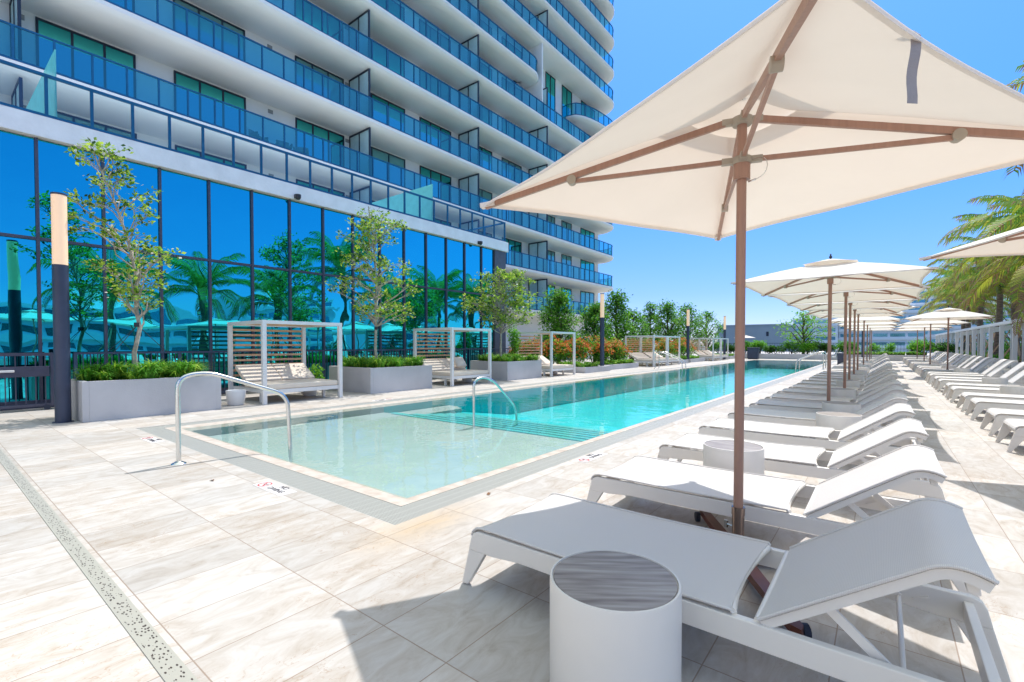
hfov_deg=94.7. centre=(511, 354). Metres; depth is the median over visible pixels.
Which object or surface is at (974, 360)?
sun lounger
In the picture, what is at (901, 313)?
umbrella
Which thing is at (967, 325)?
palm tree
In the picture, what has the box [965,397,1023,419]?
sun lounger
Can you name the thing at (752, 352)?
towel bin
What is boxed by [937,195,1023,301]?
palm tree
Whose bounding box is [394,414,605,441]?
pool step edges
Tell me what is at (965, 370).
side table
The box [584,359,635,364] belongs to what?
ground cover
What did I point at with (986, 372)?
sun lounger
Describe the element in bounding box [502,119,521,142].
window
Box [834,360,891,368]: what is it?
sun lounger
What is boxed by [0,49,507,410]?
podium building
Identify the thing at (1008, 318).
hotel block
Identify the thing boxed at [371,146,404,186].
window
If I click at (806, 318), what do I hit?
leafy tree
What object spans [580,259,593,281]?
window
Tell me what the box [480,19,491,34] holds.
window
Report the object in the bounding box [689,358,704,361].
planter
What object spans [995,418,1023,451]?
sun lounger
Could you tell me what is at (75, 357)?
picket fence
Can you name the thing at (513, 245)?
window
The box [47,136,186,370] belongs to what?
planter tree
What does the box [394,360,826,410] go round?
pool water
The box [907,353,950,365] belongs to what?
sun lounger
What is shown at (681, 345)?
flowering bush
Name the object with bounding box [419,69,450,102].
window
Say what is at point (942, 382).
sun lounger
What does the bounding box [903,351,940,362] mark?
sun lounger
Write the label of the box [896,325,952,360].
umbrella
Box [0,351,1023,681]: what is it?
pool deck
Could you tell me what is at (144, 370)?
grass clump
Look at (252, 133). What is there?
balcony chair
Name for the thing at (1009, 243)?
umbrella
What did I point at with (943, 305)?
palm tree
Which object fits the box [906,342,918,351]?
round shrub
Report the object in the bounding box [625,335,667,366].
daybed cabana
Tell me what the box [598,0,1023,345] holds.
sky
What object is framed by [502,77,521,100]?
window
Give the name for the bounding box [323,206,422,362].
planter tree
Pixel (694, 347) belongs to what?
flowering bush
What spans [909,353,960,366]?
sun lounger
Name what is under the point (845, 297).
umbrella
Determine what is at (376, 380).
planter
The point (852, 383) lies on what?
side table
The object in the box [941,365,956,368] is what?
side table
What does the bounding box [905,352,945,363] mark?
sun lounger
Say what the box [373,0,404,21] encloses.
window
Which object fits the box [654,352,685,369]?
handrail
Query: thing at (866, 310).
umbrella
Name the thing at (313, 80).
window
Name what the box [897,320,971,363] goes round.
umbrella
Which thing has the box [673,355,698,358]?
ground cover
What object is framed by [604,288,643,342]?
leafy tree
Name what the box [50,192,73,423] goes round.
lamp post
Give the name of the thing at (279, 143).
balcony chair
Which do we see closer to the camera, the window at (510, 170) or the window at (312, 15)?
the window at (312, 15)
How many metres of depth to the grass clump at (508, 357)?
17.73 m
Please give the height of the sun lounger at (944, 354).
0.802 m
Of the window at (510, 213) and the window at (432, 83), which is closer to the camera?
the window at (432, 83)
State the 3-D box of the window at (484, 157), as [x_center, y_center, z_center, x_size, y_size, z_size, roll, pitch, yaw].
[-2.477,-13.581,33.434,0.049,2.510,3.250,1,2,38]
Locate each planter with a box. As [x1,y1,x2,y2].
[71,376,220,422]
[329,365,431,393]
[470,360,541,380]
[545,366,601,372]
[598,363,638,369]
[660,359,688,363]
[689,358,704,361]
[705,356,734,358]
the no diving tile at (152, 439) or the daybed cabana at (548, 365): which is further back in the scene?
the daybed cabana at (548, 365)
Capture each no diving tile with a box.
[140,436,163,442]
[253,481,296,495]
[574,452,606,462]
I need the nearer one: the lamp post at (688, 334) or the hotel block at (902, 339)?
the lamp post at (688, 334)
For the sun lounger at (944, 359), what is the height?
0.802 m
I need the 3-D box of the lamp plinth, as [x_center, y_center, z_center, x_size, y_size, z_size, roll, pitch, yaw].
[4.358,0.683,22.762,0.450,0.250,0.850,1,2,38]
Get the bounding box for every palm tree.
[916,280,1006,350]
[917,265,1010,352]
[923,259,1021,355]
[925,246,1022,357]
[926,227,1021,356]
[932,206,1023,362]
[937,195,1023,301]
[941,199,1023,338]
[1002,60,1023,208]
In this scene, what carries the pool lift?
on the pool deck
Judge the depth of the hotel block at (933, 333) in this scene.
172.24 m
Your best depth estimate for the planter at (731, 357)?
41.83 m
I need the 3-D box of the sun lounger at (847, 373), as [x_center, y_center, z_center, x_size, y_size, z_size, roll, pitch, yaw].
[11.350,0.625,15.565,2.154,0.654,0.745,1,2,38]
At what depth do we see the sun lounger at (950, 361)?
24.11 m
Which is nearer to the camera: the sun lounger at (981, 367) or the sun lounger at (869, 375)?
the sun lounger at (869, 375)
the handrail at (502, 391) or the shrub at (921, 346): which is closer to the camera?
the handrail at (502, 391)
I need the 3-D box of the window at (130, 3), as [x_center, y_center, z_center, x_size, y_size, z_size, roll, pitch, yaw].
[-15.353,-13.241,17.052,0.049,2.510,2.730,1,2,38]
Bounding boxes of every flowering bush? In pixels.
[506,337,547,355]
[542,334,572,363]
[562,336,592,362]
[582,334,613,362]
[598,339,632,359]
[607,338,624,358]
[624,339,645,358]
[637,338,660,351]
[655,338,677,357]
[669,335,689,356]
[677,336,698,355]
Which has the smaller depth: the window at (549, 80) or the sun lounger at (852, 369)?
the sun lounger at (852, 369)
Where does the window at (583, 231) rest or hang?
in the apartment tower
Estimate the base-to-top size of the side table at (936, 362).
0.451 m
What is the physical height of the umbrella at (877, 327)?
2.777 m
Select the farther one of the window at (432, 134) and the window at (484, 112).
the window at (484, 112)
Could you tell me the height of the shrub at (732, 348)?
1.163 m
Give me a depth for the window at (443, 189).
30.45 m
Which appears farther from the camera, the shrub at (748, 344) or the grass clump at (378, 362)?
the shrub at (748, 344)
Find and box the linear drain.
[0,448,199,681]
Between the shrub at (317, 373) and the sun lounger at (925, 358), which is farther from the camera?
the sun lounger at (925, 358)
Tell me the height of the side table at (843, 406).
0.451 m
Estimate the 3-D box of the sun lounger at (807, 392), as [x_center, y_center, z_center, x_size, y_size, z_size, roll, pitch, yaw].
[6.464,0.783,9.360,2.154,0.595,0.745,1,2,38]
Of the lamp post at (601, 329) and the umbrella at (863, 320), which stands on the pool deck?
the umbrella at (863, 320)
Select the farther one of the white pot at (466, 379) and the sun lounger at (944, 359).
the sun lounger at (944, 359)
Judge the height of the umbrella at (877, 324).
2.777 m
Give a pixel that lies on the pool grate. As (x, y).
(390, 513)
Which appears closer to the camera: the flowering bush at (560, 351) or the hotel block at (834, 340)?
the flowering bush at (560, 351)
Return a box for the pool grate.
[137,359,836,524]
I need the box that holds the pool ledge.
[398,405,461,413]
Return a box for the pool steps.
[384,399,647,440]
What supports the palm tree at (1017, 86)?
in the planter
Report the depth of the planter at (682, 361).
31.72 m
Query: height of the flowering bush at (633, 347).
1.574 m
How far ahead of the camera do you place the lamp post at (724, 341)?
40.84 m
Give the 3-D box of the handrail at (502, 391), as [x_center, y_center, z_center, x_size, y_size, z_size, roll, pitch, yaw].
[-0.271,0.998,8.621,1.107,1.213,0.081,-1,2,-42]
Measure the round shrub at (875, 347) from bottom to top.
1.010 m
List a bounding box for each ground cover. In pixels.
[559,361,598,366]
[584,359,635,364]
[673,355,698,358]
[847,351,927,354]
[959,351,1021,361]
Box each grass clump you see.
[72,357,212,380]
[342,353,425,367]
[474,352,540,361]
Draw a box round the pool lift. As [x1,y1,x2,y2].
[819,348,843,363]
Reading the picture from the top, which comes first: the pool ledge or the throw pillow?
the throw pillow
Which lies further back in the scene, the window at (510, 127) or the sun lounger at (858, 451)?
the window at (510, 127)
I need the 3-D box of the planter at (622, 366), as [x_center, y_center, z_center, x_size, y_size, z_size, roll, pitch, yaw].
[5.185,0.621,25.513,1.850,0.260,3.900,1,2,38]
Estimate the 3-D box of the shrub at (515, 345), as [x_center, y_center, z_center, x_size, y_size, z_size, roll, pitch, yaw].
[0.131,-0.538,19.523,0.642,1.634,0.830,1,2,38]
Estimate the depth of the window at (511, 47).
36.34 m
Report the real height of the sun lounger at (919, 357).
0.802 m
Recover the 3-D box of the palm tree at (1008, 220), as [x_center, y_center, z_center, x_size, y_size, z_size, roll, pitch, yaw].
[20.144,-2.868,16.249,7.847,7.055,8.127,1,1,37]
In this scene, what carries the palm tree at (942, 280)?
in the planter
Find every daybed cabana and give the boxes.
[227,320,342,404]
[413,327,491,385]
[516,331,575,376]
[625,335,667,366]
[641,336,679,364]
[690,338,720,360]
[699,338,728,359]
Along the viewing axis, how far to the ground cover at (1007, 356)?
31.06 m
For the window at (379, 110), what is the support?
in the apartment tower
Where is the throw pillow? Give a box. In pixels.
[454,357,466,366]
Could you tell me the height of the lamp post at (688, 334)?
3.740 m
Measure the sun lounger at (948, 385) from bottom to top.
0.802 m
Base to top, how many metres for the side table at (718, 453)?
0.451 m
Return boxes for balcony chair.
[249,129,268,141]
[275,140,292,148]
[293,147,308,154]
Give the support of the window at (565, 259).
in the apartment tower
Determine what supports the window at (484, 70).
in the apartment tower
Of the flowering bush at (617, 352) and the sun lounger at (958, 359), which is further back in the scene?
the flowering bush at (617, 352)
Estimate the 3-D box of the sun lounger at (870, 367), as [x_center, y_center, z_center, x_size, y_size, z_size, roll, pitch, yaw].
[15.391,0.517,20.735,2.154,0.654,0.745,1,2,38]
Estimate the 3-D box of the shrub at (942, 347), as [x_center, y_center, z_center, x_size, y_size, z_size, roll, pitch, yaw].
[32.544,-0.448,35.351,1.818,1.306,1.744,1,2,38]
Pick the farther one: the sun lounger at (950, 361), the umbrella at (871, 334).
the umbrella at (871, 334)
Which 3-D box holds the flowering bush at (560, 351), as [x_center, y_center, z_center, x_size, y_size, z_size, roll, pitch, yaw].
[2.045,-0.132,22.923,1.810,1.692,2.237,1,2,38]
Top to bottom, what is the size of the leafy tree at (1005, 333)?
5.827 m
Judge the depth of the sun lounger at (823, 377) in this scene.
13.65 m
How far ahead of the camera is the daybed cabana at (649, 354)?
30.25 m
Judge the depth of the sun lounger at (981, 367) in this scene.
16.93 m
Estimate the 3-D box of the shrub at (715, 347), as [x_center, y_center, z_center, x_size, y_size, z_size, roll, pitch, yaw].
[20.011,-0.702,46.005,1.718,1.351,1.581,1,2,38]
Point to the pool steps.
(394, 409)
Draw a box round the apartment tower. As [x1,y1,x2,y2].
[0,0,613,358]
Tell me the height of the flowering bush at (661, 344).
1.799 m
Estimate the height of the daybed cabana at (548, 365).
1.800 m
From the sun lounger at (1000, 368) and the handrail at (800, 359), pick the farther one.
the handrail at (800, 359)
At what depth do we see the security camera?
13.35 m
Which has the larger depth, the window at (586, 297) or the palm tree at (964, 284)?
the window at (586, 297)
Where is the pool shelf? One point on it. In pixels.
(399, 455)
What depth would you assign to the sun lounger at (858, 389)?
10.39 m
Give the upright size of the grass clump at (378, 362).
0.447 m
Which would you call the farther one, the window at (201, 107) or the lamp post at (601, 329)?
the lamp post at (601, 329)
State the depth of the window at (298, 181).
24.19 m
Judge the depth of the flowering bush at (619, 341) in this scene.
28.56 m
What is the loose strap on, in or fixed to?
hanging from the umbrella at (782, 110)
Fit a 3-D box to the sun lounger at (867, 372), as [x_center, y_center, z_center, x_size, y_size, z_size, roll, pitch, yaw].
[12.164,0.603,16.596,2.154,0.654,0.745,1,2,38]
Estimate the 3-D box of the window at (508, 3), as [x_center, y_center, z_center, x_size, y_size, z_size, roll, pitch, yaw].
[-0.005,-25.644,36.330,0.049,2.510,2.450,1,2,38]
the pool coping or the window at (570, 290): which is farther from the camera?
the window at (570, 290)
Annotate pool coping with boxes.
[166,360,831,505]
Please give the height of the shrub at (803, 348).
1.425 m
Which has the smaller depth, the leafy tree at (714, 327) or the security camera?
the security camera
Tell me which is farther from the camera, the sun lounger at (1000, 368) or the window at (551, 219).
the window at (551, 219)
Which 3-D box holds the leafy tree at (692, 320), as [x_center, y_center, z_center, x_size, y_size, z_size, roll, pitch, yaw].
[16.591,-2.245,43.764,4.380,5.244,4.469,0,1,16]
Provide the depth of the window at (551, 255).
41.05 m
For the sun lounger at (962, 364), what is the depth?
20.31 m
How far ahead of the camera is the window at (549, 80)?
40.73 m
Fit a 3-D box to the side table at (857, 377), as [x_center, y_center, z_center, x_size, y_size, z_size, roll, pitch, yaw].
[9.414,0.786,12.971,0.458,0.451,0.458,1,2,44]
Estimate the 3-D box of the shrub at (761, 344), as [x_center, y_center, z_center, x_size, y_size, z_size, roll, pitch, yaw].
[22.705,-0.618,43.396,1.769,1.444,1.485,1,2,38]
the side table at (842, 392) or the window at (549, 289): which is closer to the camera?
the side table at (842, 392)
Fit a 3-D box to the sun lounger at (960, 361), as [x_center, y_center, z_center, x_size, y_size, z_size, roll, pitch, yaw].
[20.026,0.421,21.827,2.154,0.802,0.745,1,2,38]
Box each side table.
[550,549,681,681]
[703,440,764,506]
[816,411,862,450]
[822,401,860,412]
[826,388,855,398]
[836,380,859,387]
[846,374,864,380]
[851,370,866,375]
[855,367,868,371]
[931,361,941,363]
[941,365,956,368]
[953,368,970,372]
[982,377,1007,384]
[999,385,1023,394]
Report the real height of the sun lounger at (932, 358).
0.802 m
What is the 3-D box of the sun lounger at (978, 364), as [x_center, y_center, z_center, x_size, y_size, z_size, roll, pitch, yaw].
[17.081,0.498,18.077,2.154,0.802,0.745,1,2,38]
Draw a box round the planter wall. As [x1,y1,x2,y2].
[715,353,978,361]
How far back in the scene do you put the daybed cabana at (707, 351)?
40.08 m
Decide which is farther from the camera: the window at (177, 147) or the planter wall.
the planter wall
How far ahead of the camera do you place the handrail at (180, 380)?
5.23 m
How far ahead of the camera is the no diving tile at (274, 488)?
4.18 m
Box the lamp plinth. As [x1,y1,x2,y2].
[602,365,609,371]
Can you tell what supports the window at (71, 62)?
in the apartment tower
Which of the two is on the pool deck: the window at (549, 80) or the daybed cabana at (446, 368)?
the daybed cabana at (446, 368)
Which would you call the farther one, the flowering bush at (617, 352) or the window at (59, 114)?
the flowering bush at (617, 352)
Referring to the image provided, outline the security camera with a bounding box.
[294,194,300,199]
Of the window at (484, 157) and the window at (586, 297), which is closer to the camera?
the window at (484, 157)
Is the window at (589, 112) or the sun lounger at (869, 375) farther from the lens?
the window at (589, 112)
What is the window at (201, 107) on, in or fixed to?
in the apartment tower
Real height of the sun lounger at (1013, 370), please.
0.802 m
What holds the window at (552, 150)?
in the apartment tower
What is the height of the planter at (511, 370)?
0.670 m
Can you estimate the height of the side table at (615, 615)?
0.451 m
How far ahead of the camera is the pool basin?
13.53 m
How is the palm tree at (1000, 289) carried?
in the planter
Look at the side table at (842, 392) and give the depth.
8.64 m
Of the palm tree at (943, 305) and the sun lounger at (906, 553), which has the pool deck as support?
the sun lounger at (906, 553)
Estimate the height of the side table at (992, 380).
0.451 m
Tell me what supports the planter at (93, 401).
on the pool deck
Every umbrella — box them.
[480,0,1023,637]
[731,254,938,400]
[768,286,930,387]
[787,299,917,379]
[804,306,919,373]
[811,311,906,369]
[827,316,902,364]
[837,322,898,360]
[847,326,895,359]
[851,328,894,357]
[895,328,944,357]
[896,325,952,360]
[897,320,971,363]
[902,306,994,369]
[919,226,1023,260]
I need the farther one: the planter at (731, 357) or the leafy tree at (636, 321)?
the planter at (731, 357)
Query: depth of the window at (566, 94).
42.70 m
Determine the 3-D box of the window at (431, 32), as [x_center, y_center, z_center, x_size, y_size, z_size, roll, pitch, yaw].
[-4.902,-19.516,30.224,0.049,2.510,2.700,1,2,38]
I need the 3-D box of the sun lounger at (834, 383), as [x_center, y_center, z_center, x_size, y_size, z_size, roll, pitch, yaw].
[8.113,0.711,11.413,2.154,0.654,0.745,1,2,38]
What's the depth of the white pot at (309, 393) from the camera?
11.71 m
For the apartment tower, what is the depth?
25.14 m
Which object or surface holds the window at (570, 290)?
in the apartment tower
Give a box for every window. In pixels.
[35,16,135,97]
[57,111,136,138]
[109,0,134,11]
[173,0,244,60]
[174,70,245,133]
[175,145,246,168]
[294,0,343,42]
[295,55,343,104]
[295,117,344,166]
[296,179,344,195]
[370,40,404,76]
[371,93,404,131]
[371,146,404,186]
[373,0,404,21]
[419,18,450,52]
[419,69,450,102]
[419,117,450,152]
[420,165,450,201]
[435,218,450,224]
[479,146,491,170]
[479,188,491,214]
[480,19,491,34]
[480,61,491,80]
[480,105,491,125]
[502,37,521,58]
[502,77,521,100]
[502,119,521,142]
[502,157,521,182]
[502,209,521,224]
[502,237,521,266]
[503,0,521,16]
[506,278,521,306]
[545,71,554,122]
[548,146,554,160]
[548,215,554,235]
[548,250,554,273]
[548,285,554,306]
[561,220,571,241]
[561,254,571,276]
[561,287,571,312]
[562,85,571,134]
[580,228,594,248]
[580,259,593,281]
[580,291,593,314]
[581,68,594,82]
[581,100,594,142]
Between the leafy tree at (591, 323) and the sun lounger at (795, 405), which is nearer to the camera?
the sun lounger at (795, 405)
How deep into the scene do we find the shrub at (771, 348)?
42.35 m
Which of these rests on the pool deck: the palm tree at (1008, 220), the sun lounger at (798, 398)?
the sun lounger at (798, 398)
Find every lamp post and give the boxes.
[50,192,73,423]
[600,293,603,365]
[686,309,689,358]
[723,316,725,358]
[861,331,864,356]
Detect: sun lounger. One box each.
[462,493,1010,681]
[587,444,979,598]
[657,418,944,499]
[693,403,920,454]
[724,393,915,437]
[749,386,906,419]
[765,381,901,407]
[777,380,897,398]
[789,373,898,392]
[797,371,897,387]
[802,368,893,383]
[810,370,894,381]
[813,365,895,379]
[818,364,891,376]
[823,362,891,373]
[831,361,890,371]
[833,359,889,367]
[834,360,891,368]
[902,351,936,361]
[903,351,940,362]
[904,352,942,362]
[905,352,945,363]
[906,352,946,364]
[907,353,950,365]
[908,353,955,366]
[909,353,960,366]
[910,354,962,368]
[912,354,966,369]
[914,355,972,371]
[915,356,977,372]
[917,356,983,374]
[920,357,992,376]
[921,358,1000,378]
[925,359,1009,381]
[927,360,1017,383]
[931,362,1023,387]
[935,370,1023,391]
[942,382,1019,397]
[946,386,998,402]
[956,392,1023,411]
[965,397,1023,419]
[980,408,1023,435]
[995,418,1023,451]
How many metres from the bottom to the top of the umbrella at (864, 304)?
2.777 m
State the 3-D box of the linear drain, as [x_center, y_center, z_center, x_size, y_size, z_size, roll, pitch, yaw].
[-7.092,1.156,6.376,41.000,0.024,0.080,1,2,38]
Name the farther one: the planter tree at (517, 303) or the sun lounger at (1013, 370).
the planter tree at (517, 303)
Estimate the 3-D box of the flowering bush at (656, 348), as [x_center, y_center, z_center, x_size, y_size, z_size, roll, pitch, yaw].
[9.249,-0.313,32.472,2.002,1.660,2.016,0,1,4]
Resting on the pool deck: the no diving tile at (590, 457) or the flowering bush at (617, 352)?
the no diving tile at (590, 457)
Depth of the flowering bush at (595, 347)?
24.96 m
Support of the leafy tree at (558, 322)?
on the pool deck
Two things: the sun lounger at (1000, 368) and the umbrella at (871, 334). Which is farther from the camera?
the umbrella at (871, 334)
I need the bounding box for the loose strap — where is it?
[906,30,920,103]
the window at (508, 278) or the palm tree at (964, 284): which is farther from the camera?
the window at (508, 278)
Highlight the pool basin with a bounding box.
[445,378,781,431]
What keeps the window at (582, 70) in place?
in the apartment tower
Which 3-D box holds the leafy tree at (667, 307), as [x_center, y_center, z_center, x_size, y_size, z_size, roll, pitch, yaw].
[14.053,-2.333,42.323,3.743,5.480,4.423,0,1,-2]
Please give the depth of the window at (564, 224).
42.95 m
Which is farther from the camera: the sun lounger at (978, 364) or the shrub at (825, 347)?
the shrub at (825, 347)
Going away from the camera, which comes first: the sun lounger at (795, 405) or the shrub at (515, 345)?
the sun lounger at (795, 405)
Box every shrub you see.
[309,362,324,378]
[507,323,520,354]
[708,341,722,352]
[722,343,734,352]
[745,340,752,352]
[751,340,767,353]
[763,345,786,353]
[780,340,801,353]
[797,340,818,353]
[804,339,826,353]
[815,343,835,353]
[833,341,855,352]
[865,343,882,352]
[883,343,897,351]
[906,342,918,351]
[908,338,936,352]
[931,340,959,353]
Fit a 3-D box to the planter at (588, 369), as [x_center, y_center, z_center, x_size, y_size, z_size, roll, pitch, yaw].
[2.897,0.687,22.320,2.200,0.260,1.650,1,2,38]
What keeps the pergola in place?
on the pool deck
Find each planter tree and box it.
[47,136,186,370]
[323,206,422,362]
[460,266,541,357]
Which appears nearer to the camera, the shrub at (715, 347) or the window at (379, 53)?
the window at (379, 53)
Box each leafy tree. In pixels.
[533,283,586,363]
[575,301,623,342]
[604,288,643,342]
[613,307,652,359]
[641,301,662,351]
[649,299,691,344]
[666,302,716,353]
[692,311,723,349]
[772,309,835,353]
[983,295,1021,343]
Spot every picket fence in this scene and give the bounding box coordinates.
[73,348,510,392]
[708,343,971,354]
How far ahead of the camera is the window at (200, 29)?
20.08 m
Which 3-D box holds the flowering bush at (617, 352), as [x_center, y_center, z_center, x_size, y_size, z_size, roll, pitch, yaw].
[5.681,-0.135,26.594,2.182,1.548,1.855,0,1,-19]
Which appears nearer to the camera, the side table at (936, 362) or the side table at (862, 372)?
the side table at (862, 372)
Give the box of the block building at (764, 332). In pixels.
[717,324,795,351]
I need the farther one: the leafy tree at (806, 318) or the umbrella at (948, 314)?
the leafy tree at (806, 318)
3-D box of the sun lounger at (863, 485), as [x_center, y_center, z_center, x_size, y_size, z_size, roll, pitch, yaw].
[1.611,0.882,3.169,2.154,0.654,0.745,1,2,38]
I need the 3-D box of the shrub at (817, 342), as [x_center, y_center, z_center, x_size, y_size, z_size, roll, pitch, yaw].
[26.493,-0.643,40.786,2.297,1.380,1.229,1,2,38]
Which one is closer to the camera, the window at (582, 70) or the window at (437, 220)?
the window at (437, 220)
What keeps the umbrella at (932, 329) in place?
on the pool deck
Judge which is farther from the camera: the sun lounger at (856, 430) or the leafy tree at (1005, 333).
the leafy tree at (1005, 333)
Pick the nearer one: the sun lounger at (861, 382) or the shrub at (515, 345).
the sun lounger at (861, 382)
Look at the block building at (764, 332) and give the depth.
107.85 m
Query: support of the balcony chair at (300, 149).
on the apartment tower
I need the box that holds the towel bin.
[747,347,759,358]
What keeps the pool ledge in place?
on the pool basin
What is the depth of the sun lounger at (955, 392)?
10.30 m
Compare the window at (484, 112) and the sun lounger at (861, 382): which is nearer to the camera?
the sun lounger at (861, 382)
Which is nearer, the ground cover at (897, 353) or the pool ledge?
the pool ledge
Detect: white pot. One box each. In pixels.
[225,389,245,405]
[302,390,316,395]
[462,378,471,381]
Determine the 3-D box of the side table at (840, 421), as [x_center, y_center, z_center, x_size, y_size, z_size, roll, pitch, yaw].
[3.899,0.938,5.630,0.458,0.451,0.458,1,1,35]
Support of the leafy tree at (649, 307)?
on the pool deck
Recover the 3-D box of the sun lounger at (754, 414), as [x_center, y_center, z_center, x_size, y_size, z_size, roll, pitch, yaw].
[4.063,0.817,6.306,2.154,0.654,0.745,1,2,39]
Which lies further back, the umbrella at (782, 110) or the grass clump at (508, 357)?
the grass clump at (508, 357)
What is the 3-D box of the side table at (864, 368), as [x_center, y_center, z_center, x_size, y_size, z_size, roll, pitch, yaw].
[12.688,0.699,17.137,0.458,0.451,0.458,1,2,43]
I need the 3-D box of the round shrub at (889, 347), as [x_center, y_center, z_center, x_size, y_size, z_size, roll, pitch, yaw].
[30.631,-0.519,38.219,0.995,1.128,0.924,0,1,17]
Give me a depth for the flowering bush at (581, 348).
23.75 m
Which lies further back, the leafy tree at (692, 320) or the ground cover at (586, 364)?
the leafy tree at (692, 320)
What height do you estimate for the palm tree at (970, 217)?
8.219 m
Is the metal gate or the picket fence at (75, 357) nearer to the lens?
the metal gate
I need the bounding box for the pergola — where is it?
[935,319,1023,374]
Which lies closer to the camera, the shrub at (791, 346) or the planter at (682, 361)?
the planter at (682, 361)
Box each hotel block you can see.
[793,313,838,351]
[838,304,925,352]
[910,283,993,352]
[993,308,1021,349]
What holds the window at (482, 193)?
in the apartment tower
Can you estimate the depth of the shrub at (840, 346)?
39.38 m
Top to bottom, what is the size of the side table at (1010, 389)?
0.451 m
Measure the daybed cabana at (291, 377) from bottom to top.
1.800 m
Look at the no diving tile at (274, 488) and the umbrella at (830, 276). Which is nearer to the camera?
the no diving tile at (274, 488)
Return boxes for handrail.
[171,371,292,464]
[473,376,517,426]
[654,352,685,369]
[795,351,826,369]
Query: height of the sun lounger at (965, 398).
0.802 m
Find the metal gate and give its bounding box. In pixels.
[0,353,53,409]
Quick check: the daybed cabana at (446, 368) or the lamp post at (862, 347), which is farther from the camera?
the lamp post at (862, 347)
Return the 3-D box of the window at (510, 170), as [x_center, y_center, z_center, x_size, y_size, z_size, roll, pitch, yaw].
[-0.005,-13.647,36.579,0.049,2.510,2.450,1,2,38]
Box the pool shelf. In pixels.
[192,407,600,506]
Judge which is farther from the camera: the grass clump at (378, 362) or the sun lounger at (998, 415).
the grass clump at (378, 362)
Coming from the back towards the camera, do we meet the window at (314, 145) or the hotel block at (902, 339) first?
the hotel block at (902, 339)

